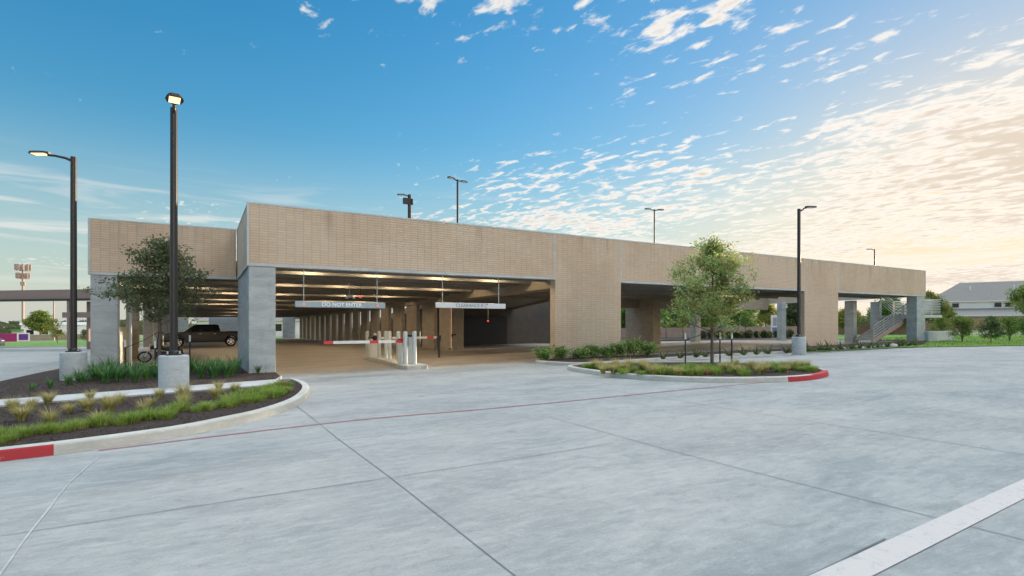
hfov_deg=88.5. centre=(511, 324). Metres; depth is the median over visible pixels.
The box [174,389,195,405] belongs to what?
feather grass
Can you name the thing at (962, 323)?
lawn shrub
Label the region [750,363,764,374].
feather grass
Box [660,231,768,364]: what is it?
young oak
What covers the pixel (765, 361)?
feather grass
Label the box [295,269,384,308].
do-not-enter sign
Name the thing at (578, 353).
shrub
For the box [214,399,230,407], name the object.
grass clump
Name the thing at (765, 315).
background tree
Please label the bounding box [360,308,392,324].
pale building
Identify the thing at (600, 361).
feather grass
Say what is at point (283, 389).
grass clump
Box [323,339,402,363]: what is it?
barrier gate
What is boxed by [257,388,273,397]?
grass clump
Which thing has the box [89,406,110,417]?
feather grass
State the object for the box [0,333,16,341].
site hoarding
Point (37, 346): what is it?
kerb
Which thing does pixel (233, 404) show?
grass clump
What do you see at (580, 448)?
joint lines
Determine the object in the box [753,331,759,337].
round shrub
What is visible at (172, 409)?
grass clump
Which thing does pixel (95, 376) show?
strap leaf plant
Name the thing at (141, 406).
feather grass
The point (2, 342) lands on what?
parked car
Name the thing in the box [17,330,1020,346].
ground
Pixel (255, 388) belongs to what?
grass clump
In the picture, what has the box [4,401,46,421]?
feather grass
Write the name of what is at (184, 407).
grass clump
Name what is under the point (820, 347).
agave
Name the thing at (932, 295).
broad tree
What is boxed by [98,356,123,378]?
strap leaf plant
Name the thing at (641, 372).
grass clump
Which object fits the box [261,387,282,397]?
grass clump
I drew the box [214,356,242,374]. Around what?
strap leaf plant
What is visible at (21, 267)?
cell tower
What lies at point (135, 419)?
grass clump
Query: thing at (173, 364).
street lamp
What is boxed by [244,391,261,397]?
grass clump
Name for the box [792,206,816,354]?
street lamp
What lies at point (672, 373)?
grass clump
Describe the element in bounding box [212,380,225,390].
feather grass
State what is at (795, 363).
feather grass
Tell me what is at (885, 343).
agave
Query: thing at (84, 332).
dark bush
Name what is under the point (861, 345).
agave
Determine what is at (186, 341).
tree stake
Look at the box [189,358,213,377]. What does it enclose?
strap leaf plant
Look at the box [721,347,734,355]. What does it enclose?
agave
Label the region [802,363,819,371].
grass clump
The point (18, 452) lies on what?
kerb
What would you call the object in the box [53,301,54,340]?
utility pole
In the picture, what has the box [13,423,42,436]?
grass clump
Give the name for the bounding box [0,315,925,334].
woods
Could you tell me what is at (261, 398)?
grass clump
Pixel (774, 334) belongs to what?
round shrub
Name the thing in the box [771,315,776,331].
totem sign
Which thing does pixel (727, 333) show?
round shrub
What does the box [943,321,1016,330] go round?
brick fence
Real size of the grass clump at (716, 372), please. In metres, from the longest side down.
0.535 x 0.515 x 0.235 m
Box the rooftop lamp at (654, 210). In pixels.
[645,208,663,242]
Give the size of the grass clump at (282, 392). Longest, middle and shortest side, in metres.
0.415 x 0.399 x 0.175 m
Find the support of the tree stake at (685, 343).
on the mulch bed at (790, 372)
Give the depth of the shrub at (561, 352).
20.25 m
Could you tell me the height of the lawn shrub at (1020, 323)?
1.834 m
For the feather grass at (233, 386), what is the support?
on the mulch bed at (180, 417)
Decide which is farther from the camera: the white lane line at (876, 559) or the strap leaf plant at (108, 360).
the strap leaf plant at (108, 360)
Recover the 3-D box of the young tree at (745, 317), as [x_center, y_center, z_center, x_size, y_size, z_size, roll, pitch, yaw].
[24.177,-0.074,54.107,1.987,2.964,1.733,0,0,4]
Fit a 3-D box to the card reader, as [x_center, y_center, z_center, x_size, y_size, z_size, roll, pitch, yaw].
[-3.580,0.865,18.368,0.200,1.000,0.200,0,0,-31]
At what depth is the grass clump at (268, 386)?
10.64 m
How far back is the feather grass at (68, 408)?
8.01 m
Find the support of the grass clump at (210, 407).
on the mulch bed at (180, 417)
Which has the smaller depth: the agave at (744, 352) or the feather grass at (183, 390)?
the feather grass at (183, 390)
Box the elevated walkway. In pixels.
[0,289,124,348]
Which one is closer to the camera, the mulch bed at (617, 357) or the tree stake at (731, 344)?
the tree stake at (731, 344)
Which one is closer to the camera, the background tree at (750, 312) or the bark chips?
the bark chips
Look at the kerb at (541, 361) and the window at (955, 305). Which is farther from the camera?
the window at (955, 305)
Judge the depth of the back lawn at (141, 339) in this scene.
83.19 m
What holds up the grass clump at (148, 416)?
on the mulch bed at (180, 417)
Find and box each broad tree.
[22,309,56,334]
[925,289,951,322]
[942,302,957,320]
[1003,284,1023,314]
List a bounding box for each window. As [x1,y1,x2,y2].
[276,324,281,330]
[951,303,959,307]
[994,302,1001,307]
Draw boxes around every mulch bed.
[0,365,279,398]
[0,380,301,446]
[543,340,926,360]
[574,363,821,376]
[621,336,791,340]
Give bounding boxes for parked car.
[0,338,4,345]
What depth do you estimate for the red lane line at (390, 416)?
7.88 m
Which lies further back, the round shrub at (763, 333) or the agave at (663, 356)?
the round shrub at (763, 333)
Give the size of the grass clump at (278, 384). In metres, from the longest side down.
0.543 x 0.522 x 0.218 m
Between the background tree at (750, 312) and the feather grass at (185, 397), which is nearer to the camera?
the feather grass at (185, 397)
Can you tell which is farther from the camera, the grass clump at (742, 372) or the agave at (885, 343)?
the agave at (885, 343)
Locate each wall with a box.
[30,334,86,339]
[925,331,954,340]
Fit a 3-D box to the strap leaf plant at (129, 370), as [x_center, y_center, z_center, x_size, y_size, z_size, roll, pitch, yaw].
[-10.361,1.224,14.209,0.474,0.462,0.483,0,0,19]
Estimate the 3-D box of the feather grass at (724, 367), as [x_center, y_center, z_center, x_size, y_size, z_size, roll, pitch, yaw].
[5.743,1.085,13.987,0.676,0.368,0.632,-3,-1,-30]
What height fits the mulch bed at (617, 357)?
0.205 m
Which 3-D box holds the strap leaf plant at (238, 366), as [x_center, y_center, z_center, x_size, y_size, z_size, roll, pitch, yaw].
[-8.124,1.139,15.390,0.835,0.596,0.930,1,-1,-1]
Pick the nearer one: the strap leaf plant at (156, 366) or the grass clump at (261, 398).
the grass clump at (261, 398)
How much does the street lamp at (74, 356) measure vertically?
6.075 m
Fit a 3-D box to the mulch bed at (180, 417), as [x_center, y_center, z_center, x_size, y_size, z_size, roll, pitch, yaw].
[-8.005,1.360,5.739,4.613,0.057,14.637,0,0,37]
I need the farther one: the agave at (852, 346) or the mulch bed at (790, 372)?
the agave at (852, 346)
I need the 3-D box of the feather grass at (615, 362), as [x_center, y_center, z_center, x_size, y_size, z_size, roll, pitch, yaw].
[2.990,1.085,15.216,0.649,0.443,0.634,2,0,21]
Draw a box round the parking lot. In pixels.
[0,339,1023,575]
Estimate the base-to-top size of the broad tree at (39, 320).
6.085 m
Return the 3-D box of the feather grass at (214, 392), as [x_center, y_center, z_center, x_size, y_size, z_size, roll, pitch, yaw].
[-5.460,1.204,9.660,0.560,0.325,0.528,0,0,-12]
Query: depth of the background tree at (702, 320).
75.20 m
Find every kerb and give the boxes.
[0,346,86,347]
[0,378,309,461]
[535,351,788,365]
[567,362,828,382]
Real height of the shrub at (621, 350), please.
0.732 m
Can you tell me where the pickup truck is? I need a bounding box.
[163,324,237,345]
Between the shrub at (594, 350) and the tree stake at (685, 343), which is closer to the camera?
the tree stake at (685, 343)
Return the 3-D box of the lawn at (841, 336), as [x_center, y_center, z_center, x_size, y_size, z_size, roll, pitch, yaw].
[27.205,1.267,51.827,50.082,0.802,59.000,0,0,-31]
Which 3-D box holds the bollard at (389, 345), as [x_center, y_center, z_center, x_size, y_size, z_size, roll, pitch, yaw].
[-4.861,0.829,20.865,0.152,1.130,0.152,0,0,-31]
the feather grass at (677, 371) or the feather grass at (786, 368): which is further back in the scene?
the feather grass at (786, 368)
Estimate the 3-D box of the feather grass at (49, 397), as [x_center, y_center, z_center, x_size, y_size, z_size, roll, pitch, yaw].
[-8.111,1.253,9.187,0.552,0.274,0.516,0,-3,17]
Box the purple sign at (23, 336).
[17,333,29,341]
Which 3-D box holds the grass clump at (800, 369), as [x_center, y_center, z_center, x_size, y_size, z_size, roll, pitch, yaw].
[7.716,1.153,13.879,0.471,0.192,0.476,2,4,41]
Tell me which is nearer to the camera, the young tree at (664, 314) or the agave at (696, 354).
the agave at (696, 354)
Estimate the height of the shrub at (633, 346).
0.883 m
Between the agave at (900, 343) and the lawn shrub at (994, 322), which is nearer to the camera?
the agave at (900, 343)
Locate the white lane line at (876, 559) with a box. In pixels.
[809,479,1023,575]
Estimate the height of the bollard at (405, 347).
1.130 m
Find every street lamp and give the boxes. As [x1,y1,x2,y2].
[28,150,86,380]
[158,92,188,387]
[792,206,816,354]
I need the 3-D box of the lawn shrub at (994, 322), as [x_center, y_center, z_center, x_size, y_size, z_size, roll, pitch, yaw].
[29.998,0.303,32.992,1.673,1.835,1.880,0,0,-31]
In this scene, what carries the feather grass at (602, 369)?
on the mulch bed at (790, 372)
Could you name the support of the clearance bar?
hanging from the parking garage
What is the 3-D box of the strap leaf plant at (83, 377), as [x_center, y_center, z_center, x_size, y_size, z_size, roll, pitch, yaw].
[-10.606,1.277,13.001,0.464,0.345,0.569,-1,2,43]
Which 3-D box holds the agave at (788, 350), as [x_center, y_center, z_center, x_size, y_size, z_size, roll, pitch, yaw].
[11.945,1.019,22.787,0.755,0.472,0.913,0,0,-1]
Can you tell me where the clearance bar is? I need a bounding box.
[435,275,505,308]
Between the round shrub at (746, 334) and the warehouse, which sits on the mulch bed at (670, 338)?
the round shrub at (746, 334)
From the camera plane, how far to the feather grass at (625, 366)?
14.30 m
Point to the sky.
(902, 121)
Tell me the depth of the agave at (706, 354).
20.58 m
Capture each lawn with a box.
[37,336,281,341]
[708,334,1023,351]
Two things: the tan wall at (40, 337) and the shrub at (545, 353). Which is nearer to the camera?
the shrub at (545, 353)
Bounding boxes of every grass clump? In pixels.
[0,423,29,438]
[0,429,22,442]
[0,431,14,444]
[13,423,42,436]
[15,422,37,437]
[30,419,61,433]
[44,420,71,432]
[57,423,78,431]
[64,416,87,425]
[65,418,92,429]
[83,410,118,426]
[107,409,142,423]
[109,415,129,425]
[118,412,145,423]
[136,406,163,419]
[152,407,176,419]
[158,407,177,419]
[159,402,185,414]
[166,398,192,411]
[188,403,205,411]
[196,400,217,408]
[201,402,217,410]
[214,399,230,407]
[217,390,242,402]
[221,394,242,405]
[224,400,238,407]
[232,387,254,394]
[237,394,253,402]
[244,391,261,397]
[245,394,257,402]
[246,384,263,394]
[255,393,269,401]
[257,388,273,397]
[258,382,276,388]
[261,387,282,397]
[269,378,285,386]
[273,385,290,392]
[274,387,286,395]
[283,381,295,386]
[618,367,629,374]
[629,366,638,371]
[635,368,646,375]
[657,366,668,374]
[668,366,684,375]
[683,366,698,374]
[688,365,705,374]
[710,365,724,374]
[735,367,752,375]
[768,362,780,368]
[797,364,807,371]
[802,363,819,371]
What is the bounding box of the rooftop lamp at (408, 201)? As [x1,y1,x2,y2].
[397,194,412,217]
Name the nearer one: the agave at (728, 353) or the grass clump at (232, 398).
the grass clump at (232, 398)
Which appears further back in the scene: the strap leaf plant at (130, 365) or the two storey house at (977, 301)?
the two storey house at (977, 301)
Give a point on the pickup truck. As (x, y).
(205, 333)
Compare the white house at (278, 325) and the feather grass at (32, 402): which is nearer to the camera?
the feather grass at (32, 402)
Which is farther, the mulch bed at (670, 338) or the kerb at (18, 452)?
the mulch bed at (670, 338)
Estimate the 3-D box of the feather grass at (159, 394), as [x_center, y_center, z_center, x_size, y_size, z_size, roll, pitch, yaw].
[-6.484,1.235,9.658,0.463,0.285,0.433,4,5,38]
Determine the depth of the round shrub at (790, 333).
50.81 m
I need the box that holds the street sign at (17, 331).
[11,329,23,333]
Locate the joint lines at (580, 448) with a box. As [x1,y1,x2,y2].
[1,362,1023,575]
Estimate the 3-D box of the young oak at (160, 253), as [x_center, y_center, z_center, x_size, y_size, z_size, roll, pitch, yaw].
[-10.561,-0.617,15.834,3.424,4.165,3.392,0,0,38]
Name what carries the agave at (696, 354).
on the mulch bed at (617, 357)
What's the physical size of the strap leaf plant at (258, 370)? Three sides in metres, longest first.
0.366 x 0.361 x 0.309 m
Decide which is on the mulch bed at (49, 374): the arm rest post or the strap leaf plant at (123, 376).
the strap leaf plant at (123, 376)
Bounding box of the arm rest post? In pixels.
[436,335,440,357]
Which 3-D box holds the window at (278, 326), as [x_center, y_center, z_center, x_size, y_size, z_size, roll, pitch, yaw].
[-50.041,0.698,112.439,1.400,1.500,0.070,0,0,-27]
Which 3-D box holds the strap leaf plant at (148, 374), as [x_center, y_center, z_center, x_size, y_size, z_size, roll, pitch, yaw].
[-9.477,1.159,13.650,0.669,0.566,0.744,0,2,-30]
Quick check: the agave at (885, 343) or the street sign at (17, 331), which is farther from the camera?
the street sign at (17, 331)
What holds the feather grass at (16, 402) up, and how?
on the mulch bed at (180, 417)
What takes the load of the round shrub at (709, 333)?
on the mulch bed at (670, 338)
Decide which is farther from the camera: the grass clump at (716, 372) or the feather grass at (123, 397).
the grass clump at (716, 372)
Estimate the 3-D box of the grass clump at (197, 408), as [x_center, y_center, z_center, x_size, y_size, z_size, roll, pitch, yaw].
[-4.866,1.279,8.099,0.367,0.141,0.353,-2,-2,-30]
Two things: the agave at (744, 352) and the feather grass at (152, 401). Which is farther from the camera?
the agave at (744, 352)
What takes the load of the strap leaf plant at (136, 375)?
on the mulch bed at (49, 374)
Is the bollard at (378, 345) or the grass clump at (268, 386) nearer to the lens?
the grass clump at (268, 386)
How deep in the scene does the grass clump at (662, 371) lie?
13.23 m
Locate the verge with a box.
[0,341,86,346]
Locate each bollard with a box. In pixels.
[365,331,368,355]
[377,331,380,357]
[384,331,387,358]
[388,331,391,358]
[396,331,399,361]
[403,331,407,363]
[412,331,416,363]
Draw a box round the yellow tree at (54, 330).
[48,317,66,342]
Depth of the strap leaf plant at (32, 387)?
11.29 m
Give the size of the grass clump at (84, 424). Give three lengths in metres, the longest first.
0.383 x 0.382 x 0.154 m
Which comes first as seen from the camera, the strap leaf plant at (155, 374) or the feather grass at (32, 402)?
the feather grass at (32, 402)
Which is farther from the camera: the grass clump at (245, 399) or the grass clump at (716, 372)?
the grass clump at (716, 372)
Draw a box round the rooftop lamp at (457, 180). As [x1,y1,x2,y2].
[447,176,467,222]
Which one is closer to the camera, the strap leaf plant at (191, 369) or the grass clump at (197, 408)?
the grass clump at (197, 408)
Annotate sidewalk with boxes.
[0,376,281,406]
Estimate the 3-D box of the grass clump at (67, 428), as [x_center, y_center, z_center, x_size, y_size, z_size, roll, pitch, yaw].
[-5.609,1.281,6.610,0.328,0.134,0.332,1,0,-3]
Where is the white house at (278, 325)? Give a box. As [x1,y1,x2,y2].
[194,318,299,335]
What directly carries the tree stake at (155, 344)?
on the mulch bed at (49, 374)
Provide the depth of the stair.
37.74 m
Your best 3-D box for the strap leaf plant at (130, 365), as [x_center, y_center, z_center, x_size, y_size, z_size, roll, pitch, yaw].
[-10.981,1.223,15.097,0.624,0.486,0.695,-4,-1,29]
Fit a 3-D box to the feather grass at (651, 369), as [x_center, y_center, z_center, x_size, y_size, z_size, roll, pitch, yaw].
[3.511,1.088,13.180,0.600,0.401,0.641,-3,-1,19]
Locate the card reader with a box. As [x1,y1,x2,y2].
[408,335,411,363]
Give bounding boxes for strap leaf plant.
[26,382,35,390]
[43,374,55,388]
[64,372,77,384]
[68,367,86,381]
[71,371,92,382]
[84,361,105,380]
[91,364,118,382]
[96,354,119,368]
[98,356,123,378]
[107,362,130,381]
[110,363,129,380]
[121,359,139,372]
[121,362,148,382]
[125,361,133,377]
[135,359,156,379]
[145,362,157,376]
[152,369,157,377]
[184,353,203,373]
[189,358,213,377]
[201,354,221,375]
[204,354,225,373]
[206,357,226,377]
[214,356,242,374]
[219,357,236,376]
[224,355,245,372]
[253,364,263,373]
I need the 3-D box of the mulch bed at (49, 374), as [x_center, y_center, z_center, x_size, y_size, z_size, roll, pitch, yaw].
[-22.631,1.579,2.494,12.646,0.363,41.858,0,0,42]
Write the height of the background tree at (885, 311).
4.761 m
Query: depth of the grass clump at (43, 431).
6.47 m
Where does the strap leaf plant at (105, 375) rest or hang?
on the mulch bed at (49, 374)
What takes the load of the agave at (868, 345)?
on the mulch bed at (617, 357)
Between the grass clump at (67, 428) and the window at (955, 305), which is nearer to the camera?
the grass clump at (67, 428)
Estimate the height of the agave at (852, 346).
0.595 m
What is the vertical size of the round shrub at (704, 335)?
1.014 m
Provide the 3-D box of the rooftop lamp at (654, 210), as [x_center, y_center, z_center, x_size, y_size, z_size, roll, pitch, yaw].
[10.572,-5.524,39.000,1.568,6.075,0.451,0,0,-22]
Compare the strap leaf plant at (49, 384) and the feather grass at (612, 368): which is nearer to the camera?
the strap leaf plant at (49, 384)
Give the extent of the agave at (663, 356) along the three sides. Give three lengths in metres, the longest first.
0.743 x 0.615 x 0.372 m
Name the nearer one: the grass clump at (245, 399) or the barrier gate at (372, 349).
the grass clump at (245, 399)
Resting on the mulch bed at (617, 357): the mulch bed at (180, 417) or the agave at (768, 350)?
the agave at (768, 350)
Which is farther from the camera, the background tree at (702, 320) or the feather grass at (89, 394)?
the background tree at (702, 320)
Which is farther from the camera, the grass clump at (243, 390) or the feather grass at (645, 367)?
the feather grass at (645, 367)
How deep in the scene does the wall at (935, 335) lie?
38.23 m
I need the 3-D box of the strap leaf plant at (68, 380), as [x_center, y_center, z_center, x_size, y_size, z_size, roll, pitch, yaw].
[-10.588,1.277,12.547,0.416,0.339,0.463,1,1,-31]
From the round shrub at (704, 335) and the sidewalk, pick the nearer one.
the sidewalk
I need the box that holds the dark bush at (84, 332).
[80,329,86,340]
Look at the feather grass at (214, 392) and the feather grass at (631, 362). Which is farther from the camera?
the feather grass at (631, 362)
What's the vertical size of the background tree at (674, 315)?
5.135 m
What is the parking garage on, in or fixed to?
on the parking lot
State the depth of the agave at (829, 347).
25.21 m
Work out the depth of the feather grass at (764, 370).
13.50 m
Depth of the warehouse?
120.28 m
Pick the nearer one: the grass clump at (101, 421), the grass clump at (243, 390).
the grass clump at (101, 421)
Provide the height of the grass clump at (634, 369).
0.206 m
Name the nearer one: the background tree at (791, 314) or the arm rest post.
the arm rest post
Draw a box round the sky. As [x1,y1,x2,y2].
[0,0,1023,333]
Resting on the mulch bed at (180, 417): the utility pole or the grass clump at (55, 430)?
the grass clump at (55, 430)
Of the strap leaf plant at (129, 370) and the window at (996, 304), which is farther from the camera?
the window at (996, 304)
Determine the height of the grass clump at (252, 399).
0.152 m
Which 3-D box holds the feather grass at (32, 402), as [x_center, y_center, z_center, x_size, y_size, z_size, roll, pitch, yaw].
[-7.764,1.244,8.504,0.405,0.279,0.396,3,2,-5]
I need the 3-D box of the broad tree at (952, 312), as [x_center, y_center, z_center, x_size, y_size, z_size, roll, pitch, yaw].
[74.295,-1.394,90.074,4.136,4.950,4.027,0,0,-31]
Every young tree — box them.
[661,311,675,337]
[676,311,689,337]
[738,310,758,330]
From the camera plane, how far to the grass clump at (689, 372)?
13.14 m
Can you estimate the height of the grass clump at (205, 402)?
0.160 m
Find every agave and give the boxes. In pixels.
[658,351,669,358]
[674,348,689,357]
[691,347,705,357]
[699,348,709,356]
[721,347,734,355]
[735,344,748,354]
[747,345,761,354]
[760,344,774,353]
[780,343,795,352]
[806,343,814,350]
[816,341,828,350]
[819,341,835,349]
[833,340,846,348]
[845,340,859,348]
[854,339,866,347]
[863,340,877,347]
[881,339,893,346]
[894,337,909,345]
[904,338,916,345]
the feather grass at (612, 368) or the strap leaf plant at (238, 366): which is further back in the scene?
the strap leaf plant at (238, 366)
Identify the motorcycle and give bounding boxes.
[137,344,183,362]
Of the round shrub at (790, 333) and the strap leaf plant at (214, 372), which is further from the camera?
the round shrub at (790, 333)
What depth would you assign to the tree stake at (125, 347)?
14.87 m
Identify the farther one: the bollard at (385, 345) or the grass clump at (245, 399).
the bollard at (385, 345)
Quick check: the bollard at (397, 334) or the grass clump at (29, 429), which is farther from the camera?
the bollard at (397, 334)
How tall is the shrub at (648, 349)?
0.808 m
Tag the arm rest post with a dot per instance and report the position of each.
(438, 338)
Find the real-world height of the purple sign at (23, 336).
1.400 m
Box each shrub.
[528,344,555,359]
[551,345,572,358]
[569,346,590,358]
[583,343,603,356]
[600,342,619,357]
[613,341,629,356]
[620,335,643,356]
[638,339,660,355]
[701,331,706,338]
[706,331,714,338]
[715,330,723,337]
[725,330,730,338]
[733,330,741,337]
[742,330,753,337]
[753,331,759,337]
[758,330,770,337]
[772,330,776,337]
[786,329,794,337]
[927,316,953,330]
[944,314,981,341]
[974,314,1008,342]
[988,314,1019,340]
[1012,317,1023,337]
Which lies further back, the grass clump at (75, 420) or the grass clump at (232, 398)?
the grass clump at (232, 398)
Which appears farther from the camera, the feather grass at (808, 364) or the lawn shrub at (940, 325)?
the lawn shrub at (940, 325)
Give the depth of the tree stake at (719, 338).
16.09 m
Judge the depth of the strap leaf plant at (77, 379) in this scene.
13.22 m
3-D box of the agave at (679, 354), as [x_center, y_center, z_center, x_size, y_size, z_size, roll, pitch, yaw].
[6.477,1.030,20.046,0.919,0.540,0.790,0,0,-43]
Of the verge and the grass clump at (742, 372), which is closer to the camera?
the grass clump at (742, 372)
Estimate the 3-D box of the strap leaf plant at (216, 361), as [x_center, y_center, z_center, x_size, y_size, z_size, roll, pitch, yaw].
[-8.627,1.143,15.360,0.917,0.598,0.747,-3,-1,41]
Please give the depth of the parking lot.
4.69 m
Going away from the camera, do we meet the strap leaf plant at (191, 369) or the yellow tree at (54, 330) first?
the strap leaf plant at (191, 369)
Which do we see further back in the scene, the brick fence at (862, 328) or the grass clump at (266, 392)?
the brick fence at (862, 328)
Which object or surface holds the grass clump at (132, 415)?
on the mulch bed at (180, 417)
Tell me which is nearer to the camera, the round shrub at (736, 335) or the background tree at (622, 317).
the round shrub at (736, 335)
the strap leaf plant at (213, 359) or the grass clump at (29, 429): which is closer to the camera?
the grass clump at (29, 429)
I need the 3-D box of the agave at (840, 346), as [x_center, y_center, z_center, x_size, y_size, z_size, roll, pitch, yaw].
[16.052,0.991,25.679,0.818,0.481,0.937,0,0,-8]
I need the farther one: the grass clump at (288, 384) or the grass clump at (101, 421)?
the grass clump at (288, 384)
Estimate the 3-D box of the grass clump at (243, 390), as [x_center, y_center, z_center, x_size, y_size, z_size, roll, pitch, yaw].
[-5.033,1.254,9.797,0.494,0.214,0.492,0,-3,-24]
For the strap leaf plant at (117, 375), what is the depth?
13.15 m
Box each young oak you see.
[79,233,231,362]
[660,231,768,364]
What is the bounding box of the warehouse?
[19,322,86,334]
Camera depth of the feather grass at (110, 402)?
8.00 m
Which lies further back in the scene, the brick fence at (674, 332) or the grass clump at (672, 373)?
the brick fence at (674, 332)
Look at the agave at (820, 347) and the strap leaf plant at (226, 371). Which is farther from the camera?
the agave at (820, 347)
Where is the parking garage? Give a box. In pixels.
[88,201,925,374]
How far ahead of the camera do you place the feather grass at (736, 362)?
15.19 m
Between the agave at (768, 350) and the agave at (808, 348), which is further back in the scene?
the agave at (808, 348)
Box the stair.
[855,297,941,342]
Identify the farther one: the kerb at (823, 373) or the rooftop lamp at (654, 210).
the rooftop lamp at (654, 210)
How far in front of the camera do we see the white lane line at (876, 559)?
3.30 m
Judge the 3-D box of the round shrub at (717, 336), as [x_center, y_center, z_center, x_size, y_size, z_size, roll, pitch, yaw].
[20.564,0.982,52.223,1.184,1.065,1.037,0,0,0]
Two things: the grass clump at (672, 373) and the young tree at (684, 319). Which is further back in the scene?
the young tree at (684, 319)
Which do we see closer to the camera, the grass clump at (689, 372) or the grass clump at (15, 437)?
the grass clump at (15, 437)
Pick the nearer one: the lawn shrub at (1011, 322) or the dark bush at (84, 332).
the lawn shrub at (1011, 322)
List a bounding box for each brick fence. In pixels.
[621,326,796,336]
[838,323,938,333]
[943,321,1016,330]
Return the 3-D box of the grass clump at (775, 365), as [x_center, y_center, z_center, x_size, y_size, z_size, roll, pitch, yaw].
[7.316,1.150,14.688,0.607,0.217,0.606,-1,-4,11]
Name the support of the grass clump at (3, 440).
on the mulch bed at (180, 417)
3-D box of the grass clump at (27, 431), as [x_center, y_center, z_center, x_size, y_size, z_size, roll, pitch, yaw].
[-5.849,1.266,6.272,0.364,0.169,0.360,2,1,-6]
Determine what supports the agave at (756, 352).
on the mulch bed at (617, 357)
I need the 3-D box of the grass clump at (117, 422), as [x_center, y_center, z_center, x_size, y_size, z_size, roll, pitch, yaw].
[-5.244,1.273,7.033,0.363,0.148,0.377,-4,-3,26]
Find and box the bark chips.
[0,362,771,446]
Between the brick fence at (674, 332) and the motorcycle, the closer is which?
the motorcycle
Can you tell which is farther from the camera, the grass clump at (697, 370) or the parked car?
the parked car
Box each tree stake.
[124,332,157,371]
[154,331,159,363]
[161,332,190,354]
[684,329,710,363]
[713,330,720,362]
[716,331,732,359]
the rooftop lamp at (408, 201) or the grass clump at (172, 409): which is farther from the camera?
the rooftop lamp at (408, 201)
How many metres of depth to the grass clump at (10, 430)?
6.13 m
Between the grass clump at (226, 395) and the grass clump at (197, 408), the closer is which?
the grass clump at (197, 408)
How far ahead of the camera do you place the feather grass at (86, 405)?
8.30 m
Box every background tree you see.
[621,308,624,327]
[661,309,689,327]
[688,310,718,326]
[722,310,761,326]
[751,304,776,326]
[786,303,796,325]
[838,307,863,330]
[863,298,906,333]
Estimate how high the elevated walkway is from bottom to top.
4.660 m
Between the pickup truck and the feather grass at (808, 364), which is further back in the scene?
the pickup truck
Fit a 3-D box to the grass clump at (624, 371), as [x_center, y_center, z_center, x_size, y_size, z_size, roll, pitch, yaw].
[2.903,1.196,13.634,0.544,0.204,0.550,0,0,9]
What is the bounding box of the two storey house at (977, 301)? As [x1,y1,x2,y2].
[926,281,1023,322]
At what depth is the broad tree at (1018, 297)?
48.56 m
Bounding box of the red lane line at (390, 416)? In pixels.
[99,382,763,450]
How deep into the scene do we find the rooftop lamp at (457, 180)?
30.94 m
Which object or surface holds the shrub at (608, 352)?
on the mulch bed at (617, 357)
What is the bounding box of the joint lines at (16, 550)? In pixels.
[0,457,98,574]
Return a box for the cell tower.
[14,264,31,321]
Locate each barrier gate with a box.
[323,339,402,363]
[368,335,436,356]
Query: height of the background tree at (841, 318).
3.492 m
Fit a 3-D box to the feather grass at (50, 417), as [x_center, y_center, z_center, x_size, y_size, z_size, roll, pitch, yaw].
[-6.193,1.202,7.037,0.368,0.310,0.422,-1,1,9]
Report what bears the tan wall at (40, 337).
on the ground at (141, 336)
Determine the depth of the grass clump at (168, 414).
7.44 m
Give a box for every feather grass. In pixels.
[1,395,26,410]
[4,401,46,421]
[23,395,44,408]
[34,405,63,423]
[38,390,58,403]
[58,399,77,413]
[71,393,101,410]
[78,387,101,397]
[86,390,124,412]
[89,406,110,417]
[115,389,129,403]
[135,397,151,411]
[146,396,157,405]
[150,384,168,398]
[170,376,198,398]
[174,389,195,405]
[204,382,227,397]
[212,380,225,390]
[222,382,242,392]
[592,357,604,367]
[596,363,608,373]
[606,363,619,373]
[610,357,621,365]
[619,361,630,368]
[624,357,636,369]
[641,360,650,370]
[644,362,659,374]
[672,365,686,375]
[718,359,734,371]
[725,363,746,373]
[729,356,741,365]
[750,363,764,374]
[753,358,771,371]
[756,362,770,372]
[778,362,794,371]
[787,359,804,367]
[800,358,812,365]
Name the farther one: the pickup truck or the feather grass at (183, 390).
the pickup truck
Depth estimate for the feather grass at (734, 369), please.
13.26 m

